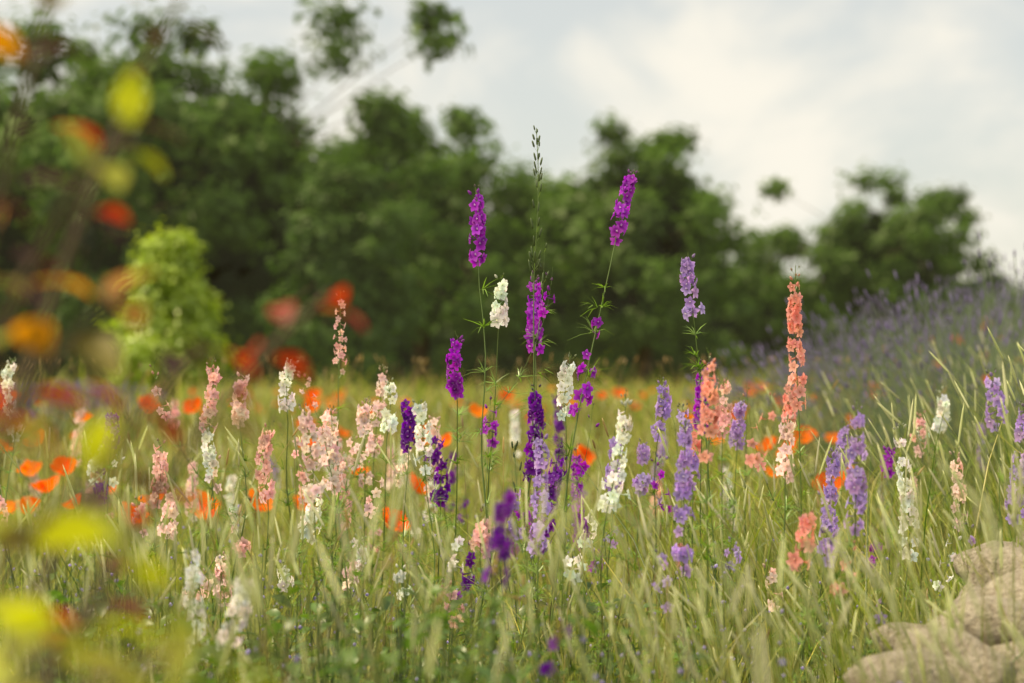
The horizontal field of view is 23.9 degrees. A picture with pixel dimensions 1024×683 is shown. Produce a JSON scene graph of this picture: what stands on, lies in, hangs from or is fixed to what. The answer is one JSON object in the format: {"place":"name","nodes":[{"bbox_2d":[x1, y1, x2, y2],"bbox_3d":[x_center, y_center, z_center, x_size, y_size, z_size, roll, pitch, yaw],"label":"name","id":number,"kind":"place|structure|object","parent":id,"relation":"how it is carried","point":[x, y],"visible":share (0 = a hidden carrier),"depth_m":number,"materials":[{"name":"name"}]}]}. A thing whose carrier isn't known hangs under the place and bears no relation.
{"place":"outdoors","nodes":[
{"label":"outdoors","id":0,"kind":"place"},
{"bbox_2d":[0,0,364,682],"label":"shrub","id":1,"kind":"object","parent":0,"point":[26,619],"depth_m":1.39,"materials":[{"name":"plant"}]},
{"bbox_2d":[0,375,1021,682],"bbox_3d":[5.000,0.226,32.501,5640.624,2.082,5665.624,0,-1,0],"label":"meadow","id":2,"kind":"structure","parent":0,"point":[464,529],"depth_m":9.59,"materials":[{"name":"plant"}]},
{"bbox_2d":[0,36,122,392],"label":"tree limbs","id":3,"kind":"object","parent":2,"relation":"on","point":[9,244],"visible":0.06,"depth_m":102.01,"materials":[{"name":"green plant"}]},
{"bbox_2d":[0,296,263,387],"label":"tree row","id":4,"kind":"object","parent":2,"relation":"on","point":[237,305],"depth_m":161.94,"materials":[{"name":"green plant"}]},
{"bbox_2d":[0,277,277,387],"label":"tree row","id":5,"kind":"object","parent":2,"relation":"on","point":[7,346],"depth_m":158.33,"materials":[{"name":"green plant"}]},
{"bbox_2d":[94,217,241,427],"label":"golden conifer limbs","id":6,"kind":"object","parent":2,"relation":"on","point":[176,301],"visible":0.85,"depth_m":35.56,"materials":[{"name":"green plant"}]},
{"bbox_2d":[0,0,509,396],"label":"tree","id":7,"kind":"object","parent":2,"relation":"on","point":[222,190],"visible":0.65,"depth_m":88.22,"materials":[{"name":"green plant"}]},
{"bbox_2d":[221,290,404,388],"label":"tree row","id":8,"kind":"object","parent":2,"relation":"on","point":[314,366],"depth_m":168.54,"materials":[{"name":"green plant"}]},
{"bbox_2d":[239,289,443,386],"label":"tree row","id":9,"kind":"object","parent":2,"relation":"on","point":[389,376],"depth_m":183.60,"materials":[{"name":"green plant"}]},
{"bbox_2d":[249,138,448,400],"bbox_3d":[-4.094,-1.609,62.296,4.914,7.319,5.094,0,-1,7],"label":"tree","id":10,"kind":"object","parent":2,"relation":"on","point":[347,247],"visible":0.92,"depth_m":61.04,"materials":[{"name":"green plant"}]},
{"bbox_2d":[284,89,554,392],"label":"tree","id":11,"kind":"object","parent":2,"relation":"on","point":[511,244],"visible":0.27,"depth_m":117.44,"materials":[{"name":"green plant"}]},
{"bbox_2d":[258,209,592,388],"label":"tree row","id":12,"kind":"object","parent":2,"relation":"on","point":[558,359],"depth_m":171.32,"materials":[{"name":"green plant"}]},
{"bbox_2d":[389,185,546,386],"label":"tree row","id":13,"kind":"object","parent":2,"relation":"on","point":[395,383],"depth_m":204.69,"materials":[{"name":"green plant"}]},
{"bbox_2d":[392,324,584,388],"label":"tree row","id":14,"kind":"object","parent":2,"relation":"on","point":[507,365],"depth_m":168.95,"materials":[{"name":"green plant"}]},
{"bbox_2d":[0,241,1023,682],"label":"meadow grass blades","id":15,"kind":"object","parent":2,"relation":"on","point":[984,505],"visible":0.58,"depth_m":5.83,"materials":[{"name":"green plant"}]},
{"bbox_2d":[0,169,1023,682],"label":"flowers","id":16,"kind":"object","parent":2,"relation":"on","point":[718,417],"visible":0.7,"depth_m":4.62,"materials":[{"name":"plant"}]},
{"bbox_2d":[0,125,1023,682],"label":"flower stems","id":17,"kind":"object","parent":2,"relation":"on","point":[458,651],"visible":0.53,"depth_m":3.99,"materials":[{"name":"green plant"}]},
{"bbox_2d":[406,145,652,390],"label":"tree","id":18,"kind":"object","parent":2,"relation":"on","point":[556,331],"visible":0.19,"depth_m":131.31,"materials":[{"name":"green plant"}]},
{"bbox_2d":[522,373,621,386],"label":"tree row","id":19,"kind":"object","parent":2,"relation":"on","point":[555,379],"depth_m":199.56,"materials":[{"name":"green plant"}]},
{"bbox_2d":[517,109,774,393],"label":"tree","id":20,"kind":"object","parent":2,"relation":"on","point":[676,214],"visible":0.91,"depth_m":113.15,"materials":[{"name":"green plant"}]},
{"bbox_2d":[544,223,758,386],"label":"tree row","id":21,"kind":"object","parent":2,"relation":"on","point":[545,375],"depth_m":187.10,"materials":[{"name":"green plant"}]},
{"bbox_2d":[572,325,763,387],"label":"tree row","id":22,"kind":"object","parent":2,"relation":"on","point":[687,370],"depth_m":172.24,"materials":[{"name":"green plant"}]},
{"bbox_2d":[633,325,824,386],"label":"tree row","id":23,"kind":"object","parent":2,"relation":"on","point":[772,353],"depth_m":176.97,"materials":[{"name":"green plant"}]},
{"bbox_2d":[658,221,855,383],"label":"tree trunk limbs","id":24,"kind":"object","parent":2,"relation":"on","point":[746,322],"visible":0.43,"depth_m":161.48,"materials":[{"name":"green plant"}]},
{"bbox_2d":[804,311,856,368],"bbox_3d":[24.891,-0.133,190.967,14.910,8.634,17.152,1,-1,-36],"label":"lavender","id":25,"kind":"object","parent":2,"relation":"on","point":[826,324],"depth_m":185.36,"materials":[{"name":"purple plant"}]},
{"bbox_2d":[821,309,902,359],"bbox_3d":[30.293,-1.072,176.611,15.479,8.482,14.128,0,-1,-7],"label":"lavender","id":26,"kind":"object","parent":2,"relation":"on","point":[835,318],"depth_m":177.55,"materials":[{"name":"purple plant"}]},
{"bbox_2d":[715,158,1010,355],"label":"tree limbs","id":27,"kind":"object","parent":2,"relation":"on","point":[857,242],"visible":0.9,"depth_m":122.34,"materials":[{"name":"green plant"}]},
{"bbox_2d":[869,622,926,652],"bbox_3d":[0.600,0.448,3.487,0.175,0.072,0.096,17,0,4],"label":"rock","id":28,"kind":"object","parent":2,"relation":"on","point":[892,637],"visible":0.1,"depth_m":3.48,"materials":[{"name":"stone"}]},
{"bbox_2d":[842,648,957,682],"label":"rock","id":29,"kind":"object","parent":2,"relation":"on","point":[893,676],"visible":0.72,"depth_m":3.16,"materials":[{"name":"stone"}]},
{"bbox_2d":[871,270,1022,345],"bbox_3d":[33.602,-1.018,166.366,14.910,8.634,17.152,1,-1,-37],"label":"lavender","id":30,"kind":"object","parent":2,"relation":"on","point":[996,294],"visible":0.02,"depth_m":163.82,"materials":[{"name":"purple plant"}]},
{"bbox_2d":[894,627,1015,682],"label":"rock","id":31,"kind":"object","parent":2,"relation":"on","point":[979,646],"visible":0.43,"depth_m":3.25,"materials":[{"name":"stone"}]},
{"bbox_2d":[953,584,985,601],"bbox_3d":[0.698,0.421,3.595,0.129,0.093,0.200,17,19,20],"label":"rock","id":32,"kind":"object","parent":2,"relation":"on","point":[975,590],"visible":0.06,"depth_m":3.60,"materials":[{"name":"stone"}]},
{"bbox_2d":[926,595,1023,646],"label":"rock","id":33,"kind":"object","parent":2,"relation":"on","point":[972,622],"visible":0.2,"depth_m":3.41,"materials":[{"name":"stone"}]},
{"bbox_2d":[932,289,1023,343],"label":"tree limbs","id":34,"kind":"object","parent":2,"relation":"on","point":[989,299],"visible":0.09,"depth_m":158.29,"materials":[{"name":"plant"}]},
{"bbox_2d":[953,541,1021,580],"bbox_3d":[0.817,0.381,4.053,0.130,0.098,0.159,18,-5,-28],"label":"rock","id":35,"kind":"object","parent":2,"relation":"on","point":[957,559],"visible":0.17,"depth_m":4.04,"materials":[{"name":"stone"}]},
{"bbox_2d":[957,547,1023,597],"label":"rock","id":36,"kind":"object","parent":2,"relation":"on","point":[1008,553],"visible":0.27,"depth_m":3.75,"materials":[{"name":"stone"}]},
{"bbox_2d":[980,569,1023,600],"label":"rock","id":37,"kind":"object","parent":2,"relation":"on","point":[1019,585],"visible":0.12,"depth_m":3.58,"materials":[{"name":"stone"}]},
{"bbox_2d":[992,641,1023,682],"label":"rock","id":38,"kind":"object","parent":2,"relation":"on","point":[999,647],"visible":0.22,"depth_m":3.34,"materials":[{"name":"stone"}]},
{"bbox_2d":[0,0,1023,382],"label":"sky","id":39,"kind":"structure","parent":0,"point":[803,92],"materials":[{"name":"white"}]}
]}

